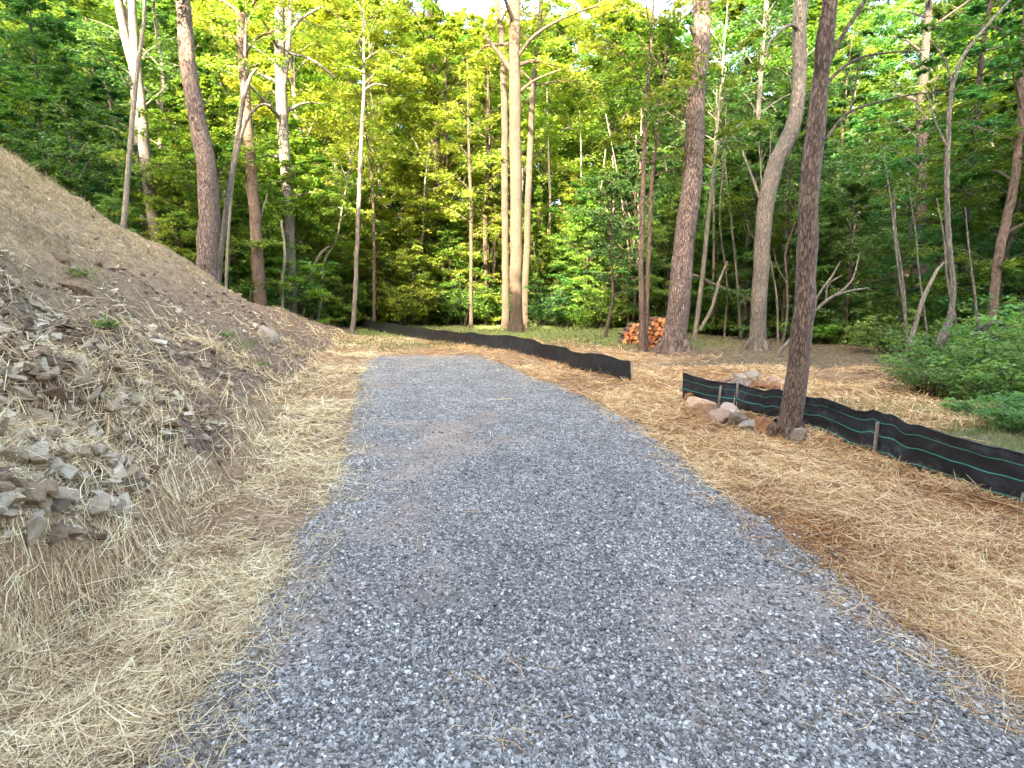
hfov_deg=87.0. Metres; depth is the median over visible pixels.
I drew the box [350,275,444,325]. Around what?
shrub
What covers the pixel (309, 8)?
forest tree
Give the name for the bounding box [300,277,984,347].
undergrowth
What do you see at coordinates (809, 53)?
sapling
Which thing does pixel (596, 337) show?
grass
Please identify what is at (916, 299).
shrub
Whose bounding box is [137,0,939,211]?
sky
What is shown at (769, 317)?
shrub
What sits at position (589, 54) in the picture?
forest tree
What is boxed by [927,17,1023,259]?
forest tree
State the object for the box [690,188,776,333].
understory tree
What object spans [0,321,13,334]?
rock
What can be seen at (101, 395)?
rock
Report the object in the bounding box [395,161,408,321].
bare stem
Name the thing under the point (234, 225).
understory tree
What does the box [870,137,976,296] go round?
hemlock tree
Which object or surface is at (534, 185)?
forest tree
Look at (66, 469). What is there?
rock
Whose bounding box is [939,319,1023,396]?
shrub
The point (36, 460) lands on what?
rock
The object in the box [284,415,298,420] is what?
rock
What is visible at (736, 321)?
shrub
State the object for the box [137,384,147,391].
rock
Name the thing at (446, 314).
shrub
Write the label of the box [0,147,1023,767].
ground
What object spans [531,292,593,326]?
shrub
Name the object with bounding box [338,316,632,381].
silt fence
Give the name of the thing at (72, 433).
rock
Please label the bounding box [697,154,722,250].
bare stem
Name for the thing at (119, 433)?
rock
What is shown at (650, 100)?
forest tree
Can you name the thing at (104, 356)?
rock
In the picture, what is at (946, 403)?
shrub
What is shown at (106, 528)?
rock
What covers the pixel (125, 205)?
sapling
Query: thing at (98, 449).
rock
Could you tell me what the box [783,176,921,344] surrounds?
understory tree
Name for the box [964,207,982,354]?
bare stem
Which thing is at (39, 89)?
forest tree
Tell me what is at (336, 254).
bare stem
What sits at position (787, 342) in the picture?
sapling
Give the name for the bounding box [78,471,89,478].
rock
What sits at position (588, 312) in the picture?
shrub
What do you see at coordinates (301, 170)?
understory tree
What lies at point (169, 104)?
forest tree
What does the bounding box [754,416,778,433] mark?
rock
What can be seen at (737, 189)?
understory tree
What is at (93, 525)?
rock
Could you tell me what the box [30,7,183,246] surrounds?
forest tree
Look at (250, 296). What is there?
bare stem
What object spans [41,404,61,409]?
rock
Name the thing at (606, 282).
bare stem
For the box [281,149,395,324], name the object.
understory tree
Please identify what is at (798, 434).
rock
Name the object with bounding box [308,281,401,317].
shrub
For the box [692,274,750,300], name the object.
fallen branch
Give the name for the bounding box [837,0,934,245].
forest tree
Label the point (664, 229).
understory tree
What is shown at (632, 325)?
firewood log
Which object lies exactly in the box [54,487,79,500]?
rock
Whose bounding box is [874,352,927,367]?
shrub
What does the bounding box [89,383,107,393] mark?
rock
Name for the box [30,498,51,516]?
rock
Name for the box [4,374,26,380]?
rock
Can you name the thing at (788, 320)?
shrub
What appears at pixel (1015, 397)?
shrub
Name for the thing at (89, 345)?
rock
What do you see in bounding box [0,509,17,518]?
rock
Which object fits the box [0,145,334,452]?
dry grass
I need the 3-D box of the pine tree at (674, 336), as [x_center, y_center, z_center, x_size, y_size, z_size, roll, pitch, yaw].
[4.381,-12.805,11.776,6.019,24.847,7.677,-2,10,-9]
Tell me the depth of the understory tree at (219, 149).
17.56 m
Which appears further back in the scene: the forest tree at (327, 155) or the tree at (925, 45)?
the forest tree at (327, 155)
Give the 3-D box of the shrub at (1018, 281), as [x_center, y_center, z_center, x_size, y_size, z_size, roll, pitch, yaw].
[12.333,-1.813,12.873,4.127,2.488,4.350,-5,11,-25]
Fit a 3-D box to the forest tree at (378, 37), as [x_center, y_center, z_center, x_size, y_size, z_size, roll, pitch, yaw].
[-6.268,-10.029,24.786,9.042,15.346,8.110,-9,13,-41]
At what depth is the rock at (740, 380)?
9.15 m
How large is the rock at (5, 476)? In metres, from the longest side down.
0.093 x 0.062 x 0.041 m
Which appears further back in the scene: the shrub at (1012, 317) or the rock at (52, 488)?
the shrub at (1012, 317)
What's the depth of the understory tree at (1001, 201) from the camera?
14.37 m
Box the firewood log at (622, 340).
[618,338,626,343]
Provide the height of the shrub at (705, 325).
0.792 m
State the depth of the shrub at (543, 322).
24.38 m
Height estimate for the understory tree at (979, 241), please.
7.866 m
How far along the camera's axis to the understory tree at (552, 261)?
27.52 m
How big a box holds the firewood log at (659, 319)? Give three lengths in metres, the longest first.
0.440 x 0.146 x 0.134 m
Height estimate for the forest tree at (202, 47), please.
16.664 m
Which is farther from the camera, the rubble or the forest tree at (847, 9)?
the forest tree at (847, 9)
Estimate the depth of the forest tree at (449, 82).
28.89 m
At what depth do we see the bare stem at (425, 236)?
25.64 m
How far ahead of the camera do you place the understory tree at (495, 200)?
25.33 m
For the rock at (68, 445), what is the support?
on the ground at (836, 355)
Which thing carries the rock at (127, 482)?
on the ground at (836, 355)
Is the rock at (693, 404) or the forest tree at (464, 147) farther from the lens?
the forest tree at (464, 147)
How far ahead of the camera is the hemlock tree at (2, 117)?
25.02 m
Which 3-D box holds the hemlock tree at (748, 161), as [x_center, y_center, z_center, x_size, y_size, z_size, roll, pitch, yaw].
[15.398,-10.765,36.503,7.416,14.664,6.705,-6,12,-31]
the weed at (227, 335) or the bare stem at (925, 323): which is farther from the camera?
the bare stem at (925, 323)
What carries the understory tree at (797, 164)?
on the ground at (836, 355)
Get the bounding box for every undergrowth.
[133,222,1023,317]
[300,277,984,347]
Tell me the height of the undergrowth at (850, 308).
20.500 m
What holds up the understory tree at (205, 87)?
on the ground at (836, 355)
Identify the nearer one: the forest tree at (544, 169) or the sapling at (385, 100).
the sapling at (385, 100)
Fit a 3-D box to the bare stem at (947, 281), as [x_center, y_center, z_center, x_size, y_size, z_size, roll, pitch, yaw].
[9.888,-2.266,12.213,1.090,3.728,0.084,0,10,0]
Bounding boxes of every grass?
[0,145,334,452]
[333,322,1023,541]
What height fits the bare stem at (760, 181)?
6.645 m
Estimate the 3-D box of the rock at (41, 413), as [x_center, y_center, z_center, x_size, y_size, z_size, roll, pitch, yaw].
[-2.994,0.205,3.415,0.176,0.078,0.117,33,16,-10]
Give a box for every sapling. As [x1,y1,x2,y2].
[57,0,228,237]
[72,0,205,237]
[120,0,207,229]
[200,0,290,288]
[217,68,270,284]
[280,220,285,307]
[297,0,413,335]
[301,245,329,315]
[312,133,376,320]
[319,55,405,322]
[421,55,501,327]
[439,18,531,325]
[447,54,523,324]
[583,185,644,337]
[648,54,755,335]
[657,0,776,339]
[717,0,879,333]
[776,252,867,357]
[842,81,1015,341]
[905,262,944,366]
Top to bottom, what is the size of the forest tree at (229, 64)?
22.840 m
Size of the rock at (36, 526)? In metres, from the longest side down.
0.157 x 0.101 x 0.080 m
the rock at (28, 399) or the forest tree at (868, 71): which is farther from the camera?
the forest tree at (868, 71)
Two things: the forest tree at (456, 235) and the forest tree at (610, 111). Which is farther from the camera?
the forest tree at (456, 235)
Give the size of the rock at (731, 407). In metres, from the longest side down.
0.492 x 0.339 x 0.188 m
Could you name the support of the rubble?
on the ground at (836, 355)
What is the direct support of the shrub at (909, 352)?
on the ground at (836, 355)
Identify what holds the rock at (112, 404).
on the ground at (836, 355)
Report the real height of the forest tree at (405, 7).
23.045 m
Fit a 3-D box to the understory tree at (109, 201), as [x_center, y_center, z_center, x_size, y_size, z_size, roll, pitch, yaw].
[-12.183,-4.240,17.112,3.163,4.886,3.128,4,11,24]
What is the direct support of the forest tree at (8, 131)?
on the ground at (836, 355)
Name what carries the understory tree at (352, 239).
on the ground at (836, 355)
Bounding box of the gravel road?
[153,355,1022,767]
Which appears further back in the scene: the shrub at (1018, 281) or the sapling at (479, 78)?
the sapling at (479, 78)
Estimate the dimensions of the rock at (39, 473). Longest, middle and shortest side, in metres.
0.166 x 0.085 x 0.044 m
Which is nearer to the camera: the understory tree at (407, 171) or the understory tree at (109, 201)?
the understory tree at (109, 201)
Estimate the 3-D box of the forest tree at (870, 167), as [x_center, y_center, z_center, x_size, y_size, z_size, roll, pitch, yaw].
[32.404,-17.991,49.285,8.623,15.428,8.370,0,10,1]
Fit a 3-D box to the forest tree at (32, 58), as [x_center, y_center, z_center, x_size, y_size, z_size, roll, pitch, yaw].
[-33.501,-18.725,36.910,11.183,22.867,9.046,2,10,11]
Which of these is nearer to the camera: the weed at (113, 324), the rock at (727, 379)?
the weed at (113, 324)
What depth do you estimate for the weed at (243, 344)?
8.52 m
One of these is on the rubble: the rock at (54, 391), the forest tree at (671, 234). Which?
the rock at (54, 391)
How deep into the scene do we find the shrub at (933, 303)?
15.90 m
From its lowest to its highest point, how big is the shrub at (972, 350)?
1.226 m
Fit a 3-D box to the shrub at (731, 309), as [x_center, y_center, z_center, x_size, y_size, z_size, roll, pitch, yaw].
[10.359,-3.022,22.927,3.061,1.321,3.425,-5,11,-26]
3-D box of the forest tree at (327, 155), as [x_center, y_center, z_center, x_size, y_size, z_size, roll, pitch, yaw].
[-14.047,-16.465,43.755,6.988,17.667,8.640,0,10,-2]
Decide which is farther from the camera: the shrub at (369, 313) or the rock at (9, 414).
the shrub at (369, 313)
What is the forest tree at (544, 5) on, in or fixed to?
on the ground at (836, 355)
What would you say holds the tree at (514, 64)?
on the ground at (836, 355)
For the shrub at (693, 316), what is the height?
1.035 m
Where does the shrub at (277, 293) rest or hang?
on the ground at (836, 355)
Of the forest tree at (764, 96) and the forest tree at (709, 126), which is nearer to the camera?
the forest tree at (709, 126)
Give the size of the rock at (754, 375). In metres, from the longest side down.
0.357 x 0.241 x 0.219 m
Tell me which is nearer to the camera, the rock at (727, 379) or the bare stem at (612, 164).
the rock at (727, 379)
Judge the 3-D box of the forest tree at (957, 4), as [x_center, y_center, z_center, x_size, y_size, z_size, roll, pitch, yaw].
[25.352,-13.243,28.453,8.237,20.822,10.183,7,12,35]
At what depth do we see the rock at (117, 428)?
3.65 m
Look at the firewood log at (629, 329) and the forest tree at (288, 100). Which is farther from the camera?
the forest tree at (288, 100)
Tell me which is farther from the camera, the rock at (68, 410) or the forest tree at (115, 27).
the forest tree at (115, 27)
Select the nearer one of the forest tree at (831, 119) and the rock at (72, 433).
the rock at (72, 433)
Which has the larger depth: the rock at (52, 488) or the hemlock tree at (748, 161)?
the hemlock tree at (748, 161)
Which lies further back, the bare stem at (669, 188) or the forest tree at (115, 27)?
the forest tree at (115, 27)
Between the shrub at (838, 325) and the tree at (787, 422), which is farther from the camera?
the shrub at (838, 325)
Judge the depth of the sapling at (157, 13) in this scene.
18.14 m
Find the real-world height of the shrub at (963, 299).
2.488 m
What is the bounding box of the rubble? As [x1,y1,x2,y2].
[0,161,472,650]
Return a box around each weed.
[62,268,99,277]
[88,314,128,329]
[212,329,239,339]
[224,335,267,351]
[254,355,270,367]
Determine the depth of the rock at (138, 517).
3.22 m
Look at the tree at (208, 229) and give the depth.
13.84 m
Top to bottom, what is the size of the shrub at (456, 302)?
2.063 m
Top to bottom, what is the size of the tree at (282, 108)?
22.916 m
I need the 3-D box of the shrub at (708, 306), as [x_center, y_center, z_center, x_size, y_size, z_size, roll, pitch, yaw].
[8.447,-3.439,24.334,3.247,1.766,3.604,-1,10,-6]
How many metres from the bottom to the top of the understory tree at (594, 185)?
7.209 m
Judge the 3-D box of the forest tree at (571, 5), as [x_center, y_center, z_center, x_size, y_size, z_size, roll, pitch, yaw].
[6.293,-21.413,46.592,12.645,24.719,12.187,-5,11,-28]
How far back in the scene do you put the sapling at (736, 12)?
16.20 m
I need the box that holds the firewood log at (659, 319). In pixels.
[653,316,661,321]
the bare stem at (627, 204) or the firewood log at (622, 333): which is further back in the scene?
the bare stem at (627, 204)
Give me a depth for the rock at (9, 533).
2.46 m
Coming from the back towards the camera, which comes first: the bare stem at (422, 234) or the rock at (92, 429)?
the bare stem at (422, 234)
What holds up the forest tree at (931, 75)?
on the ground at (836, 355)
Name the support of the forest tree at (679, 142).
on the ground at (836, 355)
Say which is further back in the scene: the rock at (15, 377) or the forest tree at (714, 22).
the forest tree at (714, 22)
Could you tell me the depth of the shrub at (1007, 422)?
6.12 m
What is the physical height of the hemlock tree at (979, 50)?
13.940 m
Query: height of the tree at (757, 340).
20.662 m
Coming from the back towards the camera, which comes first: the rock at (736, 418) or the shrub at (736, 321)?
the shrub at (736, 321)
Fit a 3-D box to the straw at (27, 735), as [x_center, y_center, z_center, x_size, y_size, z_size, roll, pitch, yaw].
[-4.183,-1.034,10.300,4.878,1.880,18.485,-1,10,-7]
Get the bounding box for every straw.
[0,275,418,767]
[381,336,1023,755]
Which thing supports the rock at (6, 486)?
on the ground at (836, 355)
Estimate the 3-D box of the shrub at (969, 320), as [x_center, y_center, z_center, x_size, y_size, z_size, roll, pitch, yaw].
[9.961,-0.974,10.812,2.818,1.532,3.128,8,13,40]
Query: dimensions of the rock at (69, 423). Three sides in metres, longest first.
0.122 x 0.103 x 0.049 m
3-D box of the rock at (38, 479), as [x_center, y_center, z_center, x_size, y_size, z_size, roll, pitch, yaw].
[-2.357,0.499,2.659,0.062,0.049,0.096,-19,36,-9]
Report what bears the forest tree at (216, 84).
on the ground at (836, 355)
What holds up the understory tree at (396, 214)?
on the ground at (836, 355)
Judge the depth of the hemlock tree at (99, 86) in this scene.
21.42 m
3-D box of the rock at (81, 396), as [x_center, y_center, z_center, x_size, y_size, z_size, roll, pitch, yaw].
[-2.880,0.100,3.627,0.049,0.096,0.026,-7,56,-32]
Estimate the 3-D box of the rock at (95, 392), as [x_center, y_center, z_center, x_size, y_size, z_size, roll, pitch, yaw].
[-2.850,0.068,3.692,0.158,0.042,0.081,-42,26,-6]
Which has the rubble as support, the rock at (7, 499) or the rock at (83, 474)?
the rock at (7, 499)
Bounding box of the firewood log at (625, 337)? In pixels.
[621,335,628,339]
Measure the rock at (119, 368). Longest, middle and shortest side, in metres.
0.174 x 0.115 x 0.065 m
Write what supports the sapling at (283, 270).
on the ground at (836, 355)
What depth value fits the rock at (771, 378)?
9.23 m
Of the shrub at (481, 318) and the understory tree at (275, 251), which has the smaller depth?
the understory tree at (275, 251)
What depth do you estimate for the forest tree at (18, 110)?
28.63 m
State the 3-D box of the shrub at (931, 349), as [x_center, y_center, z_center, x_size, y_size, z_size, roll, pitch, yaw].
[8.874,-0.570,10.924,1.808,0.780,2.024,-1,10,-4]
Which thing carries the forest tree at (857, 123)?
on the ground at (836, 355)
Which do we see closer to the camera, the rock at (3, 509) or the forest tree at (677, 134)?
the rock at (3, 509)
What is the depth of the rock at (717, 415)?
6.67 m
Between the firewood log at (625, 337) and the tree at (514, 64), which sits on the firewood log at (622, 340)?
the firewood log at (625, 337)
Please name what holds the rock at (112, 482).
on the ground at (836, 355)
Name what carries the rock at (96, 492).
on the ground at (836, 355)
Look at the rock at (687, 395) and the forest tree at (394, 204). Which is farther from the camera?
the forest tree at (394, 204)
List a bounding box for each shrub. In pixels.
[186,247,266,295]
[221,249,343,315]
[228,277,315,318]
[244,294,328,319]
[277,277,344,317]
[300,285,378,318]
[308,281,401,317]
[335,309,371,324]
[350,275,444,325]
[409,287,473,325]
[415,309,454,323]
[417,268,501,325]
[431,285,484,323]
[447,286,501,324]
[482,292,532,319]
[509,272,584,325]
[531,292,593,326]
[565,286,637,327]
[611,312,657,325]
[660,307,710,332]
[687,314,729,333]
[693,298,733,315]
[700,308,769,334]
[718,300,770,314]
[723,305,792,333]
[731,284,835,333]
[766,307,836,332]
[771,316,857,342]
[818,317,862,336]
[830,292,932,340]
[839,307,953,353]
[841,280,987,345]
[847,305,907,341]
[858,293,943,327]
[868,326,1018,382]
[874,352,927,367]
[875,359,986,396]
[889,267,1009,334]
[890,291,1023,343]
[895,336,993,368]
[901,317,1023,382]
[912,375,1023,401]
[918,267,1023,323]
[920,299,1023,354]
[924,355,1023,402]
[932,258,1021,303]
[936,395,1022,419]
[938,396,995,415]
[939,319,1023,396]
[942,258,1023,349]
[942,293,1023,365]
[973,394,1023,434]
[977,390,1023,409]
[977,406,1023,431]
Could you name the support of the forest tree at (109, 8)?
on the ground at (836, 355)
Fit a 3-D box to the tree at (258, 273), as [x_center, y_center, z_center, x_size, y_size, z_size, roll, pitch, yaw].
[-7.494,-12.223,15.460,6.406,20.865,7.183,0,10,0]
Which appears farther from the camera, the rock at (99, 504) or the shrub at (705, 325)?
the shrub at (705, 325)
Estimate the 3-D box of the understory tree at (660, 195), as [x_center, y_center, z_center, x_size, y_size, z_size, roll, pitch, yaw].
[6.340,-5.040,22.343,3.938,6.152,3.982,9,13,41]
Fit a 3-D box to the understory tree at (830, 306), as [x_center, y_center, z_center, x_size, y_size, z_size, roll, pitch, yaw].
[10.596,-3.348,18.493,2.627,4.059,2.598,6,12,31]
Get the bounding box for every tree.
[0,0,155,220]
[0,0,196,238]
[0,1,131,205]
[0,7,89,161]
[0,40,75,164]
[0,65,57,112]
[0,79,48,169]
[0,85,139,234]
[0,122,65,173]
[0,135,66,173]
[10,90,92,199]
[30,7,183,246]
[47,0,168,140]
[49,0,188,243]
[50,170,131,227]
[67,40,169,228]
[84,0,276,266]
[90,90,261,265]
[92,168,184,247]
[100,177,197,255]
[101,74,291,292]
[110,171,231,278]
[114,0,162,243]
[127,4,272,233]
[131,109,295,302]
[136,0,175,47]
[144,19,258,179]
[147,116,278,281]
[155,0,303,279]
[168,3,349,247]
[172,0,398,301]
[173,199,270,293]
[175,0,220,280]
[190,0,299,306]
[195,0,356,312]
[219,107,354,294]
[230,230,301,303]
[236,42,328,240]
[236,153,355,323]
[240,131,371,319]
[253,41,390,285]
[266,40,409,304]
[273,0,413,284]
[280,196,365,324]
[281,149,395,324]
[288,0,467,321]
[294,72,363,285]
[298,0,463,285]
[302,222,371,326]
[332,14,423,282]
[341,231,405,321]
[348,151,433,303]
[352,205,422,322]
[363,0,497,321]
[363,8,534,296]
[364,158,468,322]
[380,194,445,317]
[384,206,433,305]
[384,238,445,324]
[389,9,496,278]
[400,55,543,290]
[402,30,551,280]
[416,216,488,324]
[419,7,538,233]
[421,6,474,168]
[427,211,481,287]
[443,17,582,282]
[449,0,570,329]
[450,18,613,299]
[450,191,531,324]
[455,14,619,271]
[460,199,537,320]
[464,0,599,332]
[465,229,522,322]
[472,1,583,260]
[474,0,605,327]
[494,83,576,205]
[497,185,579,322]
[509,222,567,323]
[521,0,627,276]
[521,0,712,294]
[523,83,622,274]
[531,174,621,322]
[531,236,584,303]
[534,237,590,324]
[543,200,629,326]
[545,174,635,323]
[546,9,703,303]
[563,19,683,297]
[564,0,720,352]
[567,25,713,263]
[567,136,681,324]
[574,212,637,321]
[585,235,635,326]
[588,27,685,175]
[608,41,750,302]
[610,155,715,317]
[616,15,724,351]
[620,154,717,307]
[621,191,716,317]
[623,185,717,315]
[633,11,732,207]
[634,64,713,277]
[651,0,710,353]
[657,66,795,294]
[662,149,776,324]
[669,70,799,287]
[679,0,784,221]
[680,0,845,335]
[681,0,863,189]
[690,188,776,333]
[691,146,827,335]
[693,151,751,314]
[698,96,778,275]
[699,88,885,309]
[704,104,882,338]
[706,202,793,326]
[709,111,792,311]
[726,0,860,104]
[734,66,776,221]
[741,0,807,350]
[753,0,872,300]
[766,0,955,439]
[767,28,906,314]
[767,66,879,259]
[768,0,897,177]
[769,193,839,302]
[775,101,931,316]
[779,69,932,283]
[779,226,862,331]
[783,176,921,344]
[789,226,880,340]
[828,44,942,290]
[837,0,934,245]
[839,0,901,153]
[840,99,909,241]
[844,0,1023,342]
[855,189,910,283]
[859,7,1021,303]
[861,0,1016,306]
[861,0,1023,291]
[862,28,917,235]
[868,0,1023,305]
[869,0,978,275]
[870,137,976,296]
[878,10,1002,265]
[882,0,1009,257]
[891,4,1023,352]
[892,81,1023,334]
[893,0,1021,273]
[902,56,984,274]
[924,0,1010,372]
[926,169,1023,335]
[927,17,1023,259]
[945,119,1023,316]
[974,160,1023,336]
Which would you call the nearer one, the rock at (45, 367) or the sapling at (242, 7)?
the rock at (45, 367)
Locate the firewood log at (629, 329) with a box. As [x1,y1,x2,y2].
[625,327,633,331]
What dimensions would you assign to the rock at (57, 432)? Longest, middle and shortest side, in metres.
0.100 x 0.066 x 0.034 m
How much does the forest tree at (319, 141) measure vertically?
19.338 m
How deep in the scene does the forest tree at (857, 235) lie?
45.57 m
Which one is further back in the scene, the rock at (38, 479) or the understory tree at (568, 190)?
the understory tree at (568, 190)
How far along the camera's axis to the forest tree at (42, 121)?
32.86 m
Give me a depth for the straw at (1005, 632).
3.98 m
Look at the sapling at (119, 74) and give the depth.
17.23 m
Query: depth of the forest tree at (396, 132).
41.34 m
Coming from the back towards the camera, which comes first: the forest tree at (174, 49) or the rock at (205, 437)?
the forest tree at (174, 49)
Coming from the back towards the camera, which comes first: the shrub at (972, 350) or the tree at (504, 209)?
the tree at (504, 209)
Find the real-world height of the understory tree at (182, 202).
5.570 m
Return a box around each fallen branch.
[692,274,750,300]
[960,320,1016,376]
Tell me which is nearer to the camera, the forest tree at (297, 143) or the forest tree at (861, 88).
the forest tree at (297, 143)
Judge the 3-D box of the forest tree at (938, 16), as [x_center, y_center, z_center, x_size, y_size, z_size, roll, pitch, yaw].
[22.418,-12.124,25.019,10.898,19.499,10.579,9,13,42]
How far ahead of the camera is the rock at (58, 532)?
2.66 m
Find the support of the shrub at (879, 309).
on the ground at (836, 355)
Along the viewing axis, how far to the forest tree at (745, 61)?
44.42 m
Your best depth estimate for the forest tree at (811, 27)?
37.52 m
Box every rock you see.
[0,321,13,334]
[0,329,10,335]
[0,366,12,376]
[0,396,12,405]
[0,417,9,436]
[0,446,28,466]
[0,473,12,480]
[0,481,15,492]
[0,493,17,507]
[0,506,12,518]
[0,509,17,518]
[0,530,13,538]
[2,411,15,418]
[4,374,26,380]
[5,385,32,397]
[7,477,28,486]
[12,486,25,492]
[14,336,24,346]
[14,440,27,446]
[15,476,46,504]
[19,397,36,400]
[21,468,43,476]
[22,407,54,421]
[25,515,46,547]
[26,476,58,497]
[28,441,48,456]
[28,454,53,464]
[30,345,52,355]
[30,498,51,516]
[32,476,41,483]
[34,372,50,381]
[40,357,48,367]
[41,364,48,370]
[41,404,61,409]
[41,457,66,475]
[42,386,69,405]
[45,520,67,544]
[46,366,59,378]
[48,478,67,487]
[51,251,69,265]
[51,426,62,438]
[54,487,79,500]
[57,463,78,478]
[58,442,75,454]
[59,282,94,296]
[60,405,77,420]
[60,412,72,426]
[60,420,80,427]
[63,428,75,437]
[68,527,87,536]
[71,364,90,375]
[72,446,93,460]
[75,373,91,387]
[77,339,92,354]
[78,394,87,400]
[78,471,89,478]
[83,419,100,427]
[83,494,110,516]
[86,424,96,436]
[87,385,102,399]
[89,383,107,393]
[89,444,105,455]
[90,490,119,505]
[90,523,102,529]
[95,343,108,350]
[96,429,104,437]
[98,351,109,362]
[99,391,103,398]
[99,453,118,458]
[102,478,116,487]
[102,525,111,531]
[103,400,121,412]
[106,363,126,374]
[109,426,120,431]
[109,430,126,437]
[116,454,125,464]
[117,492,129,510]
[121,405,128,410]
[121,480,132,485]
[122,432,129,440]
[129,508,141,519]
[130,391,141,402]
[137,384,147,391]
[149,465,160,475]
[150,338,167,344]
[153,422,159,428]
[155,455,167,460]
[159,430,171,434]
[162,420,182,426]
[201,433,210,441]
[222,372,232,378]
[227,380,234,387]
[256,326,279,345]
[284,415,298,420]
[681,393,693,400]
[684,396,717,418]
[707,394,745,425]
[719,377,732,381]
[720,397,738,412]
[728,412,748,427]
[730,378,750,385]
[733,373,747,379]
[738,420,754,431]
[747,370,760,381]
[749,380,768,389]
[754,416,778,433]
[766,376,777,384]
[768,383,780,388]
[790,428,806,444]
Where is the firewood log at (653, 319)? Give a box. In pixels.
[649,316,657,321]
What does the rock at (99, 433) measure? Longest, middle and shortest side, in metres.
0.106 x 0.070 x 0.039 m
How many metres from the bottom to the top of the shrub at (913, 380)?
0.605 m
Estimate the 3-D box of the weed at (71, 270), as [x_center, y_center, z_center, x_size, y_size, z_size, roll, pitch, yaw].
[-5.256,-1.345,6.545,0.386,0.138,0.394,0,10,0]
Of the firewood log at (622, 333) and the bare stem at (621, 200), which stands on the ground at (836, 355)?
the bare stem at (621, 200)
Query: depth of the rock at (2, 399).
3.26 m
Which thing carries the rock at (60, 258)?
on the ground at (836, 355)
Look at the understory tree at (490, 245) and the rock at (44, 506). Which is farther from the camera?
the understory tree at (490, 245)
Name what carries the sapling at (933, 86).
on the ground at (836, 355)
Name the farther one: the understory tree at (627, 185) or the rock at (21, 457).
the understory tree at (627, 185)
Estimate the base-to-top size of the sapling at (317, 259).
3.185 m
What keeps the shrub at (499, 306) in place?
on the ground at (836, 355)
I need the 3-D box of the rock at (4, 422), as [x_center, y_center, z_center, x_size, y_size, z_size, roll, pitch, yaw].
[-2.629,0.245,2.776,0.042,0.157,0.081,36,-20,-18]
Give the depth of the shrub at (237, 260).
18.71 m
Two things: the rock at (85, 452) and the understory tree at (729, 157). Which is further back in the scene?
the understory tree at (729, 157)
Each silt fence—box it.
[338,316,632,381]
[682,372,1023,504]
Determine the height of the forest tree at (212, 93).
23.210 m
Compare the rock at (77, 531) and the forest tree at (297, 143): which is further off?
the forest tree at (297, 143)
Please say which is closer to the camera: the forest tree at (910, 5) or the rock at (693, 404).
the rock at (693, 404)
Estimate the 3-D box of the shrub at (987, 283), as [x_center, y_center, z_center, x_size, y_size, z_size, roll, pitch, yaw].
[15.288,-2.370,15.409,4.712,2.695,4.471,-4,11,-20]
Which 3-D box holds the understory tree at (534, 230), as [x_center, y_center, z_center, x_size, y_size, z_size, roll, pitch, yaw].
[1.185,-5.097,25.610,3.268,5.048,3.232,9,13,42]
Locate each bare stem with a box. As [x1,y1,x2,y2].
[248,193,267,301]
[334,157,343,324]
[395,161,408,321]
[410,133,436,286]
[412,143,429,323]
[445,175,465,289]
[546,89,552,323]
[573,111,581,321]
[592,149,605,324]
[601,209,613,323]
[602,100,620,322]
[605,114,637,322]
[622,87,656,321]
[625,131,642,322]
[664,160,673,249]
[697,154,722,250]
[719,106,727,336]
[722,138,742,338]
[744,128,777,239]
[758,141,778,344]
[773,223,797,342]
[883,152,905,347]
[893,188,913,375]
[908,183,927,347]
[936,198,957,332]
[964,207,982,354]
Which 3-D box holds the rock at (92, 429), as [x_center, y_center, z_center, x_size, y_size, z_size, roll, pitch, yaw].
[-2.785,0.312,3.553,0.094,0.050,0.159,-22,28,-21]
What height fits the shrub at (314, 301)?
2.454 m
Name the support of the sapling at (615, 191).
on the ground at (836, 355)
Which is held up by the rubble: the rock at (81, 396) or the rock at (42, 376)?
the rock at (42, 376)
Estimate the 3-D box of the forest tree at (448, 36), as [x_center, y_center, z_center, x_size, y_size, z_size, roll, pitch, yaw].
[-3.016,-10.102,26.386,8.890,15.088,7.974,0,10,0]
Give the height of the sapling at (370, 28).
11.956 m
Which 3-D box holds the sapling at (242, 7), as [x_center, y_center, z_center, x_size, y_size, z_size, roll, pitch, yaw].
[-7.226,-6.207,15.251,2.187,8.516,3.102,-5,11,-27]
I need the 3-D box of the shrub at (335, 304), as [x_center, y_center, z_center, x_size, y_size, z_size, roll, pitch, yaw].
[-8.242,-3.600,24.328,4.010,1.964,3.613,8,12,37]
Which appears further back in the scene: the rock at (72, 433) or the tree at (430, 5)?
the tree at (430, 5)
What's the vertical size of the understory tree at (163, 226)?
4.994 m
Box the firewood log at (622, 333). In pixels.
[617,331,627,334]
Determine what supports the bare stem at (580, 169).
on the ground at (836, 355)
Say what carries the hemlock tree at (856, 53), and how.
on the ground at (836, 355)
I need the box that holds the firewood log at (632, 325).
[627,323,635,327]
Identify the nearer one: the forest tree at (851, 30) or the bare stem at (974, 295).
the bare stem at (974, 295)
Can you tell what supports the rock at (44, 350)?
on the rubble
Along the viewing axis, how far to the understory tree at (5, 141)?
16.74 m
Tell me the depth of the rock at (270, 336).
10.52 m
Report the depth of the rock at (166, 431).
4.00 m
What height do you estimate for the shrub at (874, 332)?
1.226 m
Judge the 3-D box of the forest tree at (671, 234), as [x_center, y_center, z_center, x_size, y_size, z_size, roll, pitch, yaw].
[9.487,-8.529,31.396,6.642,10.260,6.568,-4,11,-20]
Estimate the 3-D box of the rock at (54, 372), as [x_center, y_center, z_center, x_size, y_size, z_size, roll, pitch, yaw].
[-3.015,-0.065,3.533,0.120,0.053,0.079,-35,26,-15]
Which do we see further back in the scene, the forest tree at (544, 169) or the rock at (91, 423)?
the forest tree at (544, 169)

